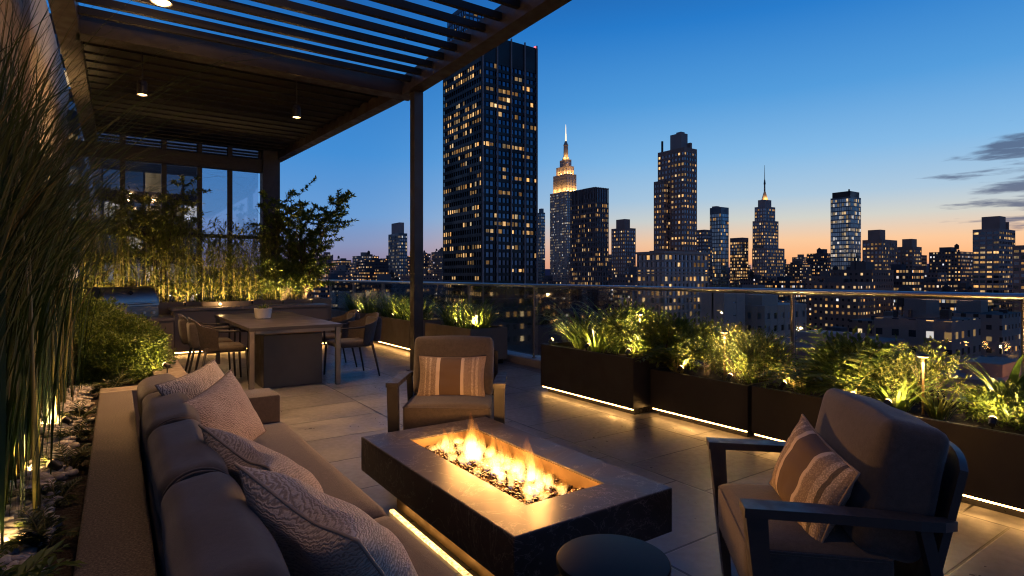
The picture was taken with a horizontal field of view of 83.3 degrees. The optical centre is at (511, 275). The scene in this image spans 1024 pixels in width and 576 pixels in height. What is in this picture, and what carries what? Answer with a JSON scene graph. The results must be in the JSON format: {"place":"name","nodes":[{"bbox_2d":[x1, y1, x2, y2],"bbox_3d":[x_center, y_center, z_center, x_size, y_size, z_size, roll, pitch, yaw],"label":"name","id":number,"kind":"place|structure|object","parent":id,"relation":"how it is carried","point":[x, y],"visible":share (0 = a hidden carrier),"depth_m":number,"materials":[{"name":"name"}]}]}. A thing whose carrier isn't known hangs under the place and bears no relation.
{"place":"outdoors","nodes":[
{"label":"outdoors","id":0,"kind":"place"},
{"bbox_2d":[9,405,97,575],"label":"soil bed","id":1,"kind":"object","parent":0,"point":[74,511],"visible":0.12,"depth_m":2.26,"materials":[{"name":"brown soil"}]},
{"bbox_2d":[0,503,79,554],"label":"fern","id":2,"kind":"object","parent":1,"relation":"on","point":[38,525],"visible":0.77,"depth_m":1.98,"materials":[{"name":"green plant"}]},
{"bbox_2d":[0,539,86,575],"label":"fern","id":3,"kind":"object","parent":1,"relation":"on","point":[39,560],"visible":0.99,"depth_m":1.59,"materials":[{"name":"green plant"}]},
{"bbox_2d":[0,384,94,571],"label":"river pebbles","id":4,"kind":"object","parent":1,"relation":"on","point":[18,555],"visible":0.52,"depth_m":2.55,"materials":[{"name":"grey stone"}]},
{"bbox_2d":[13,476,85,506],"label":"fern","id":5,"kind":"object","parent":1,"relation":"on","point":[67,486],"visible":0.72,"depth_m":2.38,"materials":[{"name":"green plant"}]},
{"bbox_2d":[40,443,91,469],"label":"fern","id":6,"kind":"object","parent":1,"relation":"on","point":[78,457],"visible":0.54,"depth_m":2.80,"materials":[{"name":"green plant"}]},
{"bbox_2d":[67,354,148,405],"bbox_3d":[-4.745,0.935,6.471,1.010,0.045,5.960,0,0,-35],"label":"soil bed","id":7,"kind":"object","parent":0,"point":[95,400],"visible":0.02,"depth_m":4.85,"materials":[{"name":"brown soil"}]},
{"bbox_2d":[57,286,133,333],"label":"round shrub","id":8,"kind":"object","parent":7,"relation":"on","point":[106,306],"visible":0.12,"depth_m":5.79,"materials":[{"name":"green plant"}]},
{"bbox_2d":[65,310,181,384],"bbox_3d":[-3.530,0.640,5.145,0.994,0.698,1.007,0,0,2],"label":"round shrub","id":9,"kind":"object","parent":7,"relation":"on","point":[118,345],"visible":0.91,"depth_m":4.94,"materials":[{"name":"green plant"}]},
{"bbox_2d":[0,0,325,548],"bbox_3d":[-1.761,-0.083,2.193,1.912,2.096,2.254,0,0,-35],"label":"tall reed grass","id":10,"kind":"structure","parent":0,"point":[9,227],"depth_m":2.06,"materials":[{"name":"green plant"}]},
{"bbox_2d":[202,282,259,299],"bbox_3d":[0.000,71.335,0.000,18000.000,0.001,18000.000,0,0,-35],"label":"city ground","id":11,"kind":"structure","parent":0,"point":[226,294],"depth_m":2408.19,"materials":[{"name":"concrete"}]},
{"bbox_2d":[49,13,196,300],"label":"neighbour office block","id":12,"kind":"structure","parent":11,"relation":"on","point":[189,173],"depth_m":48.83,"materials":[{"name":"black glass"}]},
{"bbox_2d":[550,128,575,288],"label":"art deco skyscraper","id":13,"kind":"structure","parent":11,"relation":"on","point":[564,181],"depth_m":814.26,"materials":[{"name":"grey stone"}]},
{"bbox_2d":[654,132,696,251],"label":"brick tower","id":14,"kind":"structure","parent":11,"relation":"on","point":[675,206],"depth_m":387.05,"materials":[{"name":"grey brick"}]},
{"bbox_2d":[701,292,744,334],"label":"blank wall building","id":15,"kind":"structure","parent":11,"relation":"on","point":[729,307],"depth_m":159.68,"materials":[{"name":"grey concrete"}]},
{"bbox_2d":[752,165,784,280],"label":"spired skyscraper","id":16,"kind":"structure","parent":11,"relation":"on","point":[768,257],"depth_m":603.29,"materials":[{"name":"grey stone"}]},
{"bbox_2d":[745,294,806,338],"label":"grey loft building","id":17,"kind":"structure","parent":11,"relation":"on","point":[770,312],"depth_m":165.86,"materials":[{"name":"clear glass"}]},
{"bbox_2d":[897,239,921,269],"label":"narrow apartment block","id":18,"kind":"structure","parent":11,"relation":"on","point":[909,253],"depth_m":475.12,"materials":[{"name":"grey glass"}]},
{"bbox_2d":[973,216,1014,311],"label":"balcony apartment tower","id":19,"kind":"structure","parent":11,"relation":"on","point":[993,240],"depth_m":356.30,"materials":[{"name":"grey glass"}]},
{"bbox_2d":[388,222,406,279],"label":"lone slab tower","id":20,"kind":"structure","parent":0,"point":[397,250],"depth_m":604.82,"materials":[{"name":"grey glass"}]},
{"bbox_2d":[443,38,537,305],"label":"office tower","id":21,"kind":"structure","parent":0,"point":[490,166],"depth_m":187.35,"materials":[{"name":"black glass"}]},
{"bbox_2d":[444,64,535,279],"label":"window","id":22,"kind":"structure","parent":21,"relation":"in","point":[495,65],"depth_m":190.98,"materials":[{"name":"yellow glass"}]},
{"bbox_2d":[46,0,1023,268],"label":"sky","id":23,"kind":"structure","parent":0,"point":[915,108],"materials":[{"name":"blue"}]},
{"bbox_2d":[538,208,544,280],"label":"thin tower","id":24,"kind":"structure","parent":0,"point":[541,243],"depth_m":702.15,"materials":[{"name":"blue glass"}]},
{"bbox_2d":[74,330,1023,575],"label":"terrace floor","id":25,"kind":"structure","parent":0,"point":[330,420],"depth_m":4.60,"materials":[{"name":"tile"}]},
{"bbox_2d":[0,0,68,279],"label":"house wall","id":26,"kind":"structure","parent":25,"relation":"on","point":[41,10],"depth_m":6.48,"materials":[{"name":"stone"}]},
{"bbox_2d":[73,390,156,575],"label":"coping wall","id":27,"kind":"structure","parent":25,"relation":"on","point":[115,537],"depth_m":2.12,"materials":[{"name":"stone"}]},
{"bbox_2d":[99,348,186,437],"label":"bed wall","id":28,"kind":"structure","parent":25,"relation":"on","point":[176,370],"depth_m":4.32,"materials":[{"name":"stone"}]},
{"bbox_2d":[137,314,174,352],"bbox_3d":[-6.126,1.002,9.125,1.280,0.665,0.980,0,0,-35],"label":"grill counter","id":29,"kind":"object","parent":25,"relation":"on","point":[167,321],"visible":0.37,"depth_m":9.07,"materials":[{"name":"stone"}]},
{"bbox_2d":[86,286,158,317],"bbox_3d":[-6.129,0.420,9.094,0.581,0.496,0.836,0,0,25],"label":"gas grill","id":30,"kind":"object","parent":29,"relation":"on","point":[138,300],"visible":0.53,"depth_m":9.06,"materials":[{"name":"metal"}]},
{"bbox_2d":[67,110,279,300],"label":"glazed wall","id":31,"kind":"structure","parent":25,"relation":"on","point":[266,166],"depth_m":11.93,"materials":[{"name":"black metal"}]},
{"bbox_2d":[178,314,235,375],"bbox_3d":[-4.068,0.920,7.666,0.651,0.830,0.652,0,0,-32],"label":"dining chair","id":32,"kind":"object","parent":25,"relation":"on","point":[182,321],"visible":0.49,"depth_m":7.54,"materials":[{"name":"beige fabric"}]},
{"bbox_2d":[186,317,247,378],"bbox_3d":[-3.654,0.920,7.135,0.651,0.830,0.652,0,0,-35],"label":"dining chair","id":33,"kind":"object","parent":25,"relation":"on","point":[201,337],"visible":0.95,"depth_m":6.88,"materials":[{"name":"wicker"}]},
{"bbox_2d":[158,298,330,332],"bbox_3d":[-5.611,0.904,10.874,4.170,0.859,0.720,0,0,-35],"label":"planter box","id":34,"kind":"object","parent":25,"relation":"on","point":[163,308],"visible":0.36,"depth_m":11.04,"materials":[{"name":"black metal"}]},
{"bbox_2d":[68,177,124,297],"bbox_3d":[-7.153,-0.533,9.822,1.044,2.277,0.916,0,0,-35],"label":"bamboo","id":35,"kind":"object","parent":34,"relation":"in","point":[102,263],"visible":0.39,"depth_m":9.83,"materials":[{"name":"green plant"}]},
{"bbox_2d":[90,184,157,286],"bbox_3d":[-6.764,-0.501,10.103,0.914,2.172,1.056,0,0,6],"label":"bamboo","id":36,"kind":"object","parent":34,"relation":"in","point":[120,256],"visible":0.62,"depth_m":9.95,"materials":[{"name":"green plant"}]},
{"bbox_2d":[104,175,212,301],"bbox_3d":[-6.370,-0.666,10.434,1.575,2.408,1.515,0,0,10],"label":"tall shrub","id":37,"kind":"object","parent":34,"relation":"on","point":[147,199],"visible":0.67,"depth_m":10.30,"materials":[{"name":"green plant"}]},
{"bbox_2d":[132,186,185,302],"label":"bamboo","id":38,"kind":"object","parent":34,"relation":"in","point":[153,282],"visible":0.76,"depth_m":10.27,"materials":[{"name":"green plant"}]},
{"bbox_2d":[158,202,211,301],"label":"bamboo","id":39,"kind":"object","parent":34,"relation":"in","point":[182,288],"visible":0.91,"depth_m":10.50,"materials":[{"name":"green plant"}]},
{"bbox_2d":[189,214,240,301],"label":"bamboo","id":40,"kind":"object","parent":34,"relation":"in","point":[213,277],"visible":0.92,"depth_m":10.81,"materials":[{"name":"green plant"}]},
{"bbox_2d":[209,218,265,300],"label":"bamboo","id":41,"kind":"object","parent":34,"relation":"in","point":[244,285],"visible":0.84,"depth_m":11.04,"materials":[{"name":"green plant"}]},
{"bbox_2d":[241,219,289,303],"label":"bamboo","id":42,"kind":"object","parent":34,"relation":"in","point":[269,251],"visible":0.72,"depth_m":11.30,"materials":[{"name":"green plant"}]},
{"bbox_2d":[251,253,316,299],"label":"leafy shrub","id":43,"kind":"object","parent":34,"relation":"in","point":[292,277],"visible":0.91,"depth_m":11.27,"materials":[{"name":"green plant"}]},
{"bbox_2d":[265,217,309,299],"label":"bamboo","id":44,"kind":"object","parent":34,"relation":"in","point":[293,295],"visible":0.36,"depth_m":11.51,"materials":[{"name":"green plant"}]},
{"bbox_2d":[249,175,358,298],"bbox_3d":[-4.116,-0.810,11.709,2.039,2.698,1.828,0,0,14],"label":"tall shrub","id":45,"kind":"object","parent":34,"relation":"on","point":[320,230],"visible":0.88,"depth_m":11.53,"materials":[{"name":"green plant"}]},
{"bbox_2d":[168,303,328,353],"bbox_3d":[-4.749,0.926,10.538,2.610,0.753,0.650,0,0,-35],"label":"outdoor kitchen","id":46,"kind":"object","parent":25,"relation":"on","point":[207,314],"visible":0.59,"depth_m":10.07,"materials":[{"name":"stone"}]},
{"bbox_2d":[175,311,229,351],"bbox_3d":[-5.276,0.950,9.831,0.840,0.660,0.016,0,0,-34],"label":"door","id":47,"kind":"structure","parent":46,"relation":"in","point":[204,317],"depth_m":9.78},
{"bbox_2d":[214,312,342,389],"bbox_3d":[-3.282,0.961,7.864,1.060,0.742,2.740,0,0,-35],"label":"dining table","id":48,"kind":"object","parent":25,"relation":"on","point":[284,349],"visible":0.89,"depth_m":6.94,"materials":[{"name":"wood"}]},
{"bbox_2d":[137,374,458,575],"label":"sofa","id":49,"kind":"object","parent":25,"relation":"on","point":[204,520],"visible":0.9,"depth_m":1.88,"materials":[{"name":"grey fabric"}]},
{"bbox_2d":[154,359,223,398],"bbox_3d":[-1.728,0.735,3.254,0.263,0.460,0.530,0,0,1],"label":"throw pillow","id":50,"kind":"object","parent":49,"relation":"on","point":[199,380],"visible":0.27,"depth_m":3.16,"materials":[{"name":"beige fabric"}]},
{"bbox_2d":[182,369,266,440],"bbox_3d":[-1.496,0.750,3.014,0.214,0.470,0.486,0,0,7],"label":"throw pillow","id":51,"kind":"object","parent":49,"relation":"on","point":[223,403],"visible":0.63,"depth_m":2.97,"materials":[{"name":"beige fabric"}]},
{"bbox_2d":[198,424,323,492],"bbox_3d":[-0.884,0.772,2.115,0.571,0.426,0.320,0,0,40],"label":"throw pillow","id":52,"kind":"object","parent":49,"relation":"on","point":[231,448],"visible":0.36,"depth_m":2.06,"materials":[{"name":"fabric"}]},
{"bbox_2d":[234,462,417,575],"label":"throw pillow","id":53,"kind":"object","parent":49,"relation":"on","point":[310,530],"visible":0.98,"depth_m":1.50,"materials":[{"name":"fabric"}]},
{"bbox_2d":[48,0,571,370],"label":"pergola","id":54,"kind":"object","parent":25,"relation":"on","point":[352,94],"visible":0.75,"depth_m":7.46,"materials":[{"name":"brown wood"}]},
{"bbox_2d":[322,309,359,366],"bbox_3d":[-2.601,0.920,8.463,0.651,0.830,0.652,0,0,-32],"label":"dining chair","id":55,"kind":"object","parent":25,"relation":"on","point":[350,315],"visible":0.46,"depth_m":8.42,"materials":[{"name":"beige fabric"}]},
{"bbox_2d":[323,312,381,375],"bbox_3d":[-2.110,0.920,7.713,0.651,0.830,0.652,0,0,-37],"label":"dining chair","id":56,"kind":"object","parent":25,"relation":"on","point":[364,331],"visible":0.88,"depth_m":7.71,"materials":[{"name":"beige fabric"}]},
{"bbox_2d":[365,314,442,351],"bbox_3d":[-2.083,1.060,10.976,0.700,0.549,2.150,0,0,-35],"label":"planter box","id":57,"kind":"object","parent":25,"relation":"on","point":[395,332],"visible":0.4,"depth_m":10.38,"materials":[{"name":"black metal"}]},
{"bbox_2d":[386,336,506,431],"bbox_3d":[-0.443,0.896,4.268,0.814,0.873,0.732,0,0,2],"label":"armchair","id":58,"kind":"object","parent":25,"relation":"on","point":[421,411],"visible":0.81,"depth_m":4.05,"materials":[{"name":"beige fabric"}]},
{"bbox_2d":[417,356,485,396],"bbox_3d":[-0.444,0.750,4.244,0.506,0.304,0.162,0,0,2],"label":"lumbar pillow","id":59,"kind":"object","parent":58,"relation":"on","point":[452,376],"visible":0.86,"depth_m":4.20,"materials":[{"name":"fabric"}]},
{"bbox_2d":[425,321,506,363],"bbox_3d":[-0.761,1.060,9.184,0.650,0.549,1.500,0,0,-35],"label":"planter box","id":60,"kind":"object","parent":25,"relation":"on","point":[497,335],"visible":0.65,"depth_m":8.71,"materials":[{"name":"black metal"}]},
{"bbox_2d":[443,297,523,328],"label":"grassy plant","id":61,"kind":"object","parent":60,"relation":"on","point":[480,323],"visible":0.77,"depth_m":8.61,"materials":[{"name":"green plant"}]},
{"bbox_2d":[361,417,671,575],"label":"fire table","id":62,"kind":"object","parent":25,"relation":"on","point":[483,496],"visible":1,"depth_m":2.61,"materials":[{"name":"stone"}]},
{"bbox_2d":[541,341,675,414],"bbox_3d":[1.024,1.060,6.225,0.700,0.549,1.440,0,0,-35],"label":"planter box","id":63,"kind":"object","parent":25,"relation":"on","point":[620,381],"visible":0.59,"depth_m":5.85,"materials":[{"name":"black metal"}]},
{"bbox_2d":[529,297,621,349],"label":"strap leaf plant","id":64,"kind":"object","parent":63,"relation":"on","point":[576,341],"visible":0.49,"depth_m":6.55,"materials":[{"name":"green plant"}]},
{"bbox_2d":[549,317,629,352],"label":"strap leaf plant","id":65,"kind":"object","parent":63,"relation":"in","point":[598,344],"visible":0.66,"depth_m":6.13,"materials":[{"name":"green plant"}]},
{"bbox_2d":[592,298,656,352],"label":"leafy shrub","id":66,"kind":"object","parent":63,"relation":"in","point":[619,322],"visible":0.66,"depth_m":5.98,"materials":[{"name":"green plant"}]},
{"bbox_2d":[622,309,696,369],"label":"leafy shrub","id":67,"kind":"object","parent":63,"relation":"in","point":[668,333],"visible":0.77,"depth_m":5.60,"materials":[{"name":"green plant"}]},
{"bbox_2d":[556,534,671,575],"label":"side table","id":68,"kind":"object","parent":25,"relation":"on","point":[604,555],"visible":1,"depth_m":1.79,"materials":[{"name":"black paint"}]},
{"bbox_2d":[650,364,778,436],"bbox_3d":[1.866,1.115,5.265,0.600,0.439,1.035,0,0,-35],"label":"planter box","id":69,"kind":"object","parent":25,"relation":"on","point":[711,400],"visible":0.73,"depth_m":5.06,"materials":[{"name":"black metal"}]},
{"bbox_2d":[634,342,712,373],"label":"fern","id":70,"kind":"object","parent":69,"relation":"in","point":[654,357],"visible":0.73,"depth_m":5.36,"materials":[{"name":"green plant"}]},
{"bbox_2d":[668,312,739,374],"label":"feathery shrub","id":71,"kind":"object","parent":69,"relation":"in","point":[701,332],"visible":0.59,"depth_m":5.35,"materials":[{"name":"green plant"}]},
{"bbox_2d":[700,320,771,382],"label":"feathery shrub","id":72,"kind":"object","parent":69,"relation":"in","point":[731,353],"visible":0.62,"depth_m":5.07,"materials":[{"name":"green plant"}]},
{"bbox_2d":[699,321,806,383],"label":"strap leaf plant","id":73,"kind":"object","parent":69,"relation":"on","point":[746,357],"visible":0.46,"depth_m":4.93,"materials":[{"name":"green plant"}]},
{"bbox_2d":[727,329,801,387],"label":"feathery shrub","id":74,"kind":"object","parent":69,"relation":"in","point":[776,349],"visible":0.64,"depth_m":4.86,"materials":[{"name":"green plant"}]},
{"bbox_2d":[752,378,869,440],"bbox_3d":[2.420,1.109,4.442,0.620,0.449,0.860,0,0,-35],"label":"planter box","id":75,"kind":"object","parent":25,"relation":"on","point":[777,413],"visible":0.32,"depth_m":4.44,"materials":[{"name":"black metal"}]},
{"bbox_2d":[744,350,851,393],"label":"fern","id":76,"kind":"object","parent":75,"relation":"in","point":[798,387],"visible":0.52,"depth_m":4.49,"materials":[{"name":"green plant"}]},
{"bbox_2d":[789,359,894,402],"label":"fern","id":77,"kind":"object","parent":75,"relation":"in","point":[821,375],"visible":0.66,"depth_m":4.12,"materials":[{"name":"green plant"}]},
{"bbox_2d":[795,323,915,388],"bbox_3d":[2.554,0.673,4.326,0.837,0.566,0.877,0,0,-35],"label":"fern","id":78,"kind":"object","parent":75,"relation":"in","point":[879,354],"visible":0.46,"depth_m":4.16,"materials":[{"name":"green plant"}]},
{"bbox_2d":[801,324,912,399],"bbox_3d":[2.589,0.677,4.343,0.762,0.623,0.790,0,0,-35],"label":"leafy shrub","id":79,"kind":"object","parent":75,"relation":"in","point":[843,347],"visible":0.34,"depth_m":4.28,"materials":[{"name":"green plant"}]},
{"bbox_2d":[706,389,968,575],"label":"armchair","id":80,"kind":"object","parent":25,"relation":"on","point":[896,514],"visible":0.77,"depth_m":1.85,"materials":[{"name":"beige fabric"}]},
{"bbox_2d":[769,414,860,542],"bbox_3d":[1.094,0.750,2.126,0.176,0.374,0.543,0,0,8],"label":"lumbar pillow","id":81,"kind":"object","parent":80,"relation":"on","point":[812,465],"visible":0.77,"depth_m":2.02,"materials":[{"name":"fabric"}]},
{"bbox_2d":[906,398,1023,518],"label":"planter box","id":82,"kind":"object","parent":25,"relation":"on","point":[994,457],"visible":0.26,"depth_m":3.24,"materials":[{"name":"black metal"}]},
{"bbox_2d":[833,362,961,412],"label":"strap leaf plant","id":83,"kind":"object","parent":82,"relation":"in","point":[903,402],"visible":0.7,"depth_m":3.80,"materials":[{"name":"green plant"}]},
{"bbox_2d":[865,348,934,407],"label":"leafy shrub","id":84,"kind":"object","parent":82,"relation":"in","point":[892,374],"visible":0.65,"depth_m":3.96,"materials":[{"name":"green plant"}]},
{"bbox_2d":[883,336,976,410],"bbox_3d":[2.826,0.684,3.917,0.652,0.567,0.540,0,0,-35],"label":"airy shrub","id":85,"kind":"object","parent":82,"relation":"in","point":[935,370],"visible":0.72,"depth_m":3.88,"materials":[{"name":"green plant"}]},
{"bbox_2d":[901,379,966,420],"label":"spiky plant","id":86,"kind":"object","parent":82,"relation":"in","point":[936,411],"visible":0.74,"depth_m":3.67,"materials":[{"name":"green plant"}]},
{"bbox_2d":[942,354,1023,419],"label":"agave plant","id":87,"kind":"object","parent":82,"relation":"in","point":[1014,375],"visible":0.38,"depth_m":3.53,"materials":[{"name":"green plant"}]},
{"bbox_2d":[949,378,1023,430],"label":"leafy shrub","id":88,"kind":"object","parent":82,"relation":"in","point":[993,402],"visible":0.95,"depth_m":3.43,"materials":[{"name":"green plant"}]},
{"bbox_2d":[570,187,608,289],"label":"finned tower","id":89,"kind":"structure","parent":0,"point":[589,236],"depth_m":426.97,"materials":[{"name":"grey glass"}]},
{"bbox_2d":[611,219,635,278],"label":"stepped apartment tower","id":90,"kind":"structure","parent":0,"point":[623,246],"depth_m":505.52,"materials":[{"name":"grey concrete"}]},
{"bbox_2d":[636,251,709,328],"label":"colonnaded block","id":91,"kind":"structure","parent":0,"point":[673,268],"depth_m":267.89,"materials":[{"name":"grey concrete"}]},
{"bbox_2d":[710,206,728,287],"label":"slender glass tower","id":92,"kind":"structure","parent":0,"point":[719,221],"depth_m":554.33,"materials":[{"name":"blue glass"}]},
{"bbox_2d":[730,237,747,287],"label":"bright office block","id":93,"kind":"structure","parent":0,"point":[738,258],"depth_m":604.83,"materials":[{"name":"grey glass"}]},
{"bbox_2d":[760,277,805,303],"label":"city block","id":94,"kind":"structure","parent":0,"point":[784,283],"depth_m":437.99,"materials":[{"name":"concrete"}]},
{"bbox_2d":[807,248,829,275],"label":"distant block","id":95,"kind":"structure","parent":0,"point":[819,261],"depth_m":643.71,"materials":[{"name":"concrete"}]},
{"bbox_2d":[752,330,904,377],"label":"flat roof building","id":96,"kind":"structure","parent":0,"point":[801,334],"depth_m":103.28,"materials":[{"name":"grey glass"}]},
{"bbox_2d":[812,276,875,331],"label":"city block","id":97,"kind":"structure","parent":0,"point":[838,311],"depth_m":286.65,"materials":[{"name":"concrete"}]},
{"bbox_2d":[830,189,860,269],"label":"teal glass tower","id":98,"kind":"structure","parent":0,"point":[845,228],"depth_m":506.39,"materials":[{"name":"blue glass"}]},
{"bbox_2d":[830,262,893,316],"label":"city block","id":99,"kind":"structure","parent":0,"point":[865,272],"depth_m":300.80,"materials":[{"name":"concrete"}]},
{"bbox_2d":[862,230,896,269],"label":"wide apartment block","id":100,"kind":"structure","parent":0,"point":[879,250],"depth_m":456.59,"materials":[{"name":"grey concrete"}]},
{"bbox_2d":[891,264,923,303],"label":"city block","id":101,"kind":"structure","parent":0,"point":[913,279],"depth_m":349.05,"materials":[{"name":"concrete"}]},
{"bbox_2d":[874,284,980,384],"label":"block","id":102,"kind":"structure","parent":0,"point":[918,321],"depth_m":117.94,"materials":[{"name":"concrete"}]},
{"bbox_2d":[929,244,972,286],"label":"distant block","id":103,"kind":"structure","parent":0,"point":[954,264],"depth_m":498.72,"materials":[{"name":"concrete"}]},
{"bbox_2d":[925,356,1020,401],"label":"rooftop bar building","id":104,"kind":"structure","parent":0,"point":[995,367],"depth_m":83.59,"materials":[{"name":"grey concrete"}]},
{"bbox_2d":[952,299,1020,357],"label":"block","id":105,"kind":"structure","parent":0,"point":[1000,333],"depth_m":170.55,"materials":[{"name":"concrete"}]},
{"bbox_2d":[1013,245,1023,311],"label":"edge tower","id":106,"kind":"structure","parent":0,"point":[1018,268],"depth_m":305.70,"materials":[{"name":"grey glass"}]},
{"bbox_3d":[-7.359,36.345,3.072,19.350,69.980,25.400,0,0,-34],"label":"building roof slab","id":107,"kind":"object","parent":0,"visible":0},
{"bbox_2d":[503,350,540,368],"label":"parapet kerb","id":108,"kind":"structure","parent":107,"relation":"on","point":[521,358],"depth_m":8.66,"materials":[{"name":"concrete"}]},
{"bbox_2d":[320,280,1023,373],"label":"glass railing","id":109,"kind":"object","parent":108,"relation":"on","point":[520,300],"visible":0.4,"depth_m":8.44,"materials":[{"name":"glass"}]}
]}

